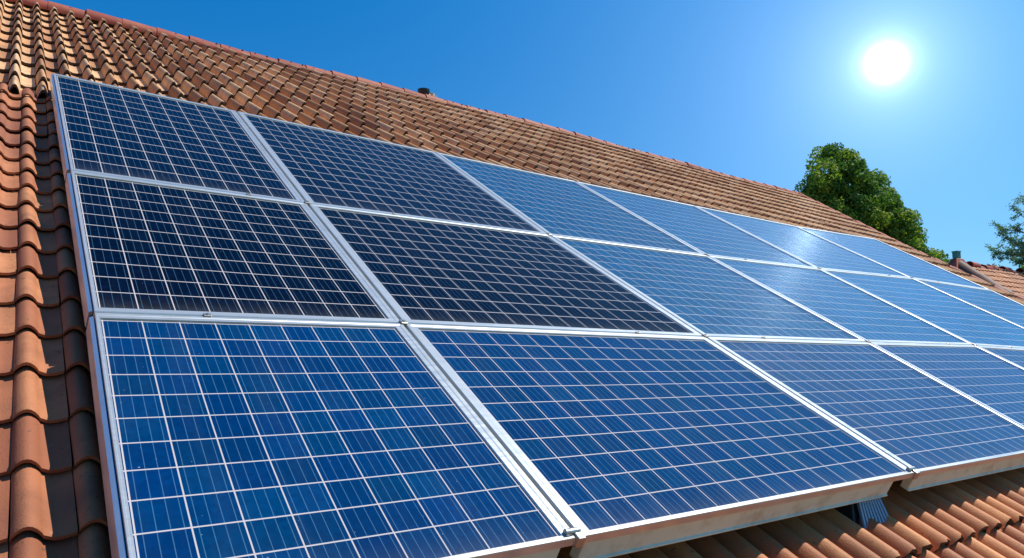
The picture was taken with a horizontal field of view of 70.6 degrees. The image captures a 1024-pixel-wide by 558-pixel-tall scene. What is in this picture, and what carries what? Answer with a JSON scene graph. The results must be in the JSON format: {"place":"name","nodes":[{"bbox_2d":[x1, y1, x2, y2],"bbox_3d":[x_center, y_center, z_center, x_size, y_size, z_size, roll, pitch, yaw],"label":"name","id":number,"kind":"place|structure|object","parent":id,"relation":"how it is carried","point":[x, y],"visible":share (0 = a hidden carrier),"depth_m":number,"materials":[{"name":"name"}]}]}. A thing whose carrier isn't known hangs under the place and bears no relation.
{"place":"outdoors","nodes":[
{"label":"outdoors","id":0,"kind":"place"},
{"bbox_2d":[45,0,1023,270],"label":"sky","id":1,"kind":"structure","parent":0,"point":[930,93],"materials":[{"name":"blue"}]},
{"label":"ground","id":2,"kind":"structure","parent":0,"visible":0},
{"bbox_2d":[0,0,1023,557],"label":"house","id":3,"kind":"structure","parent":2,"relation":"on","point":[52,500],"depth_m":4.21,"materials":[{"name":"ceramic"}]},
{"bbox_2d":[50,74,69,180],"bbox_3d":[-2.919,-1.022,4.699,0.096,0.112,2.345,5,22,-36],"label":"side rail","id":4,"kind":"object","parent":3,"relation":"attached to","point":[64,158],"visible":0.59,"depth_m":4.39,"materials":[{"name":"metal"}]},
{"bbox_2d":[65,173,92,326],"bbox_3d":[-1.893,-0.168,3.195,0.084,0.112,1.568,5,22,-36],"label":"side rail","id":5,"kind":"object","parent":3,"relation":"attached to","point":[83,284],"visible":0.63,"depth_m":2.98,"materials":[{"name":"metal"}]},
{"bbox_2d":[86,316,126,557],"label":"side rail","id":6,"kind":"object","parent":3,"relation":"attached to","point":[116,537],"visible":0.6,"depth_m":1.97,"materials":[{"name":"metal"}]},
{"bbox_2d":[53,73,310,203],"bbox_3d":[-2.363,-1.012,5.026,1.338,0.046,2.422,5,22,-36],"label":"solar panel","id":7,"kind":"object","parent":3,"relation":"attached to","point":[112,130],"visible":0.95,"depth_m":4.80,"materials":[{"name":"glass"}]},
{"bbox_2d":[71,170,407,323],"bbox_3d":[-1.383,-0.173,3.521,1.248,0.046,1.617,5,22,-36],"label":"solar panel","id":8,"kind":"object","parent":3,"relation":"attached to","point":[152,248],"visible":0.98,"depth_m":3.36,"materials":[{"name":"glass"}]},
{"bbox_2d":[237,111,551,234],"bbox_3d":[-1.047,-0.890,5.944,1.994,0.046,2.349,5,22,-36],"label":"solar panel","id":9,"kind":"object","parent":3,"relation":"attached to","point":[319,166],"visible":0.97,"depth_m":5.74,"materials":[{"name":"glass"}]},
{"bbox_2d":[308,204,708,336],"bbox_3d":[-0.044,-0.053,4.465,2.065,0.045,1.639,5,22,-36],"label":"solar panel","id":10,"kind":"object","parent":3,"relation":"attached to","point":[414,270],"visible":0.97,"depth_m":4.30,"materials":[{"name":"glass"}]},
{"bbox_2d":[512,548,559,557],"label":"mounting rail","id":11,"kind":"object","parent":3,"relation":"attached to","point":[552,553],"visible":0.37,"depth_m":2.18,"materials":[{"name":"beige metal"}]},
{"bbox_2d":[94,313,585,557],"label":"solar panel","id":12,"kind":"object","parent":11,"relation":"on","point":[232,437],"visible":0.98,"depth_m":2.24,"materials":[{"name":"glass"}]},
{"bbox_2d":[435,152,708,255],"bbox_3d":[0.495,-0.749,7.023,1.904,0.044,2.240,5,22,-36],"label":"solar panel","id":13,"kind":"object","parent":3,"relation":"attached to","point":[556,206],"visible":0.92,"depth_m":6.87,"materials":[{"name":"glass"}]},
{"bbox_2d":[576,181,820,268],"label":"solar panel","id":14,"kind":"object","parent":3,"relation":"on","point":[700,230],"visible":0.93,"depth_m":8.03,"materials":[{"name":"glass"}]},
{"bbox_2d":[550,235,870,342],"bbox_3d":[1.520,0.076,5.604,2.029,0.046,1.656,5,22,-36],"label":"solar panel","id":15,"kind":"object","parent":3,"relation":"attached to","point":[705,294],"visible":0.95,"depth_m":5.50,"materials":[{"name":"glass"}]},
{"bbox_2d":[569,482,892,557],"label":"mounting rail","id":16,"kind":"object","parent":3,"relation":"attached to","point":[630,543],"visible":0.71,"depth_m":2.68,"materials":[{"name":"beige metal"}]},
{"bbox_2d":[404,324,919,542],"bbox_3d":[0.737,0.577,3.378,2.168,0.050,1.395,5,22,-36],"label":"solar panel","id":17,"kind":"object","parent":16,"relation":"on","point":[601,435],"visible":0.98,"depth_m":3.14,"materials":[{"name":"glass"}]},
{"bbox_2d":[696,206,912,277],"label":"solar panel","id":18,"kind":"object","parent":3,"relation":"attached to","point":[809,247],"visible":0.93,"depth_m":9.30,"materials":[{"name":"glass"}]},
{"bbox_2d":[709,256,976,345],"bbox_3d":[3.036,0.190,6.737,2.033,0.047,1.710,5,22,-36],"label":"solar panel","id":19,"kind":"object","parent":3,"relation":"attached to","point":[856,311],"visible":0.94,"depth_m":6.66,"materials":[{"name":"glass"}]},
{"bbox_2d":[706,337,1023,475],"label":"solar panel","id":20,"kind":"object","parent":3,"relation":"attached to","point":[904,413],"visible":0.91,"depth_m":4.39,"materials":[{"name":"glass"}]},
{"bbox_2d":[797,226,989,289],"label":"solar panel","id":21,"kind":"object","parent":3,"relation":"attached to","point":[893,258],"visible":0.91,"depth_m":10.76,"materials":[{"name":"glass"}]},
{"bbox_2d":[821,269,1023,347],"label":"solar panel","id":22,"kind":"object","parent":3,"relation":"attached to","point":[964,320],"visible":0.93,"depth_m":7.95,"materials":[{"name":"glass"}]},
{"bbox_2d":[871,342,1023,426],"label":"solar panel","id":23,"kind":"object","parent":3,"relation":"attached to","point":[991,381],"visible":0.93,"depth_m":5.65,"materials":[{"name":"glass"}]},
{"bbox_2d":[900,457,1023,490],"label":"mounting rail","id":24,"kind":"object","parent":3,"relation":"attached to","point":[929,480],"visible":0.68,"depth_m":3.87,"materials":[{"name":"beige metal"}]},
{"bbox_2d":[913,278,1023,327],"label":"solar panel","id":25,"kind":"object","parent":3,"relation":"attached to","point":[1000,305],"visible":0.93,"depth_m":9.56,"materials":[{"name":"glass"}]},
{"bbox_2d":[977,345,1023,367],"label":"solar panel","id":26,"kind":"object","parent":3,"relation":"attached to","point":[1015,356],"visible":0.88,"depth_m":6.78,"materials":[{"name":"glass"}]},
{"bbox_2d":[794,142,950,263],"bbox_3d":[16.042,1.809,31.455,7.426,15.900,4.618,0,-7,0],"label":"broadleaf tree","id":27,"kind":"object","parent":2,"relation":"on","point":[865,196],"visible":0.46,"depth_m":30.84,"materials":[{"name":"green plant"}]},
{"bbox_2d":[948,251,1023,296],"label":"house","id":28,"kind":"structure","parent":2,"relation":"on","point":[1008,279],"depth_m":23.88,"materials":[{"name":"orange ceramic"}]},
{"bbox_2d":[984,192,1023,266],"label":"feathery tree","id":29,"kind":"object","parent":2,"relation":"on","point":[1017,255],"visible":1,"depth_m":26.54,"materials":[{"name":"green plant"}]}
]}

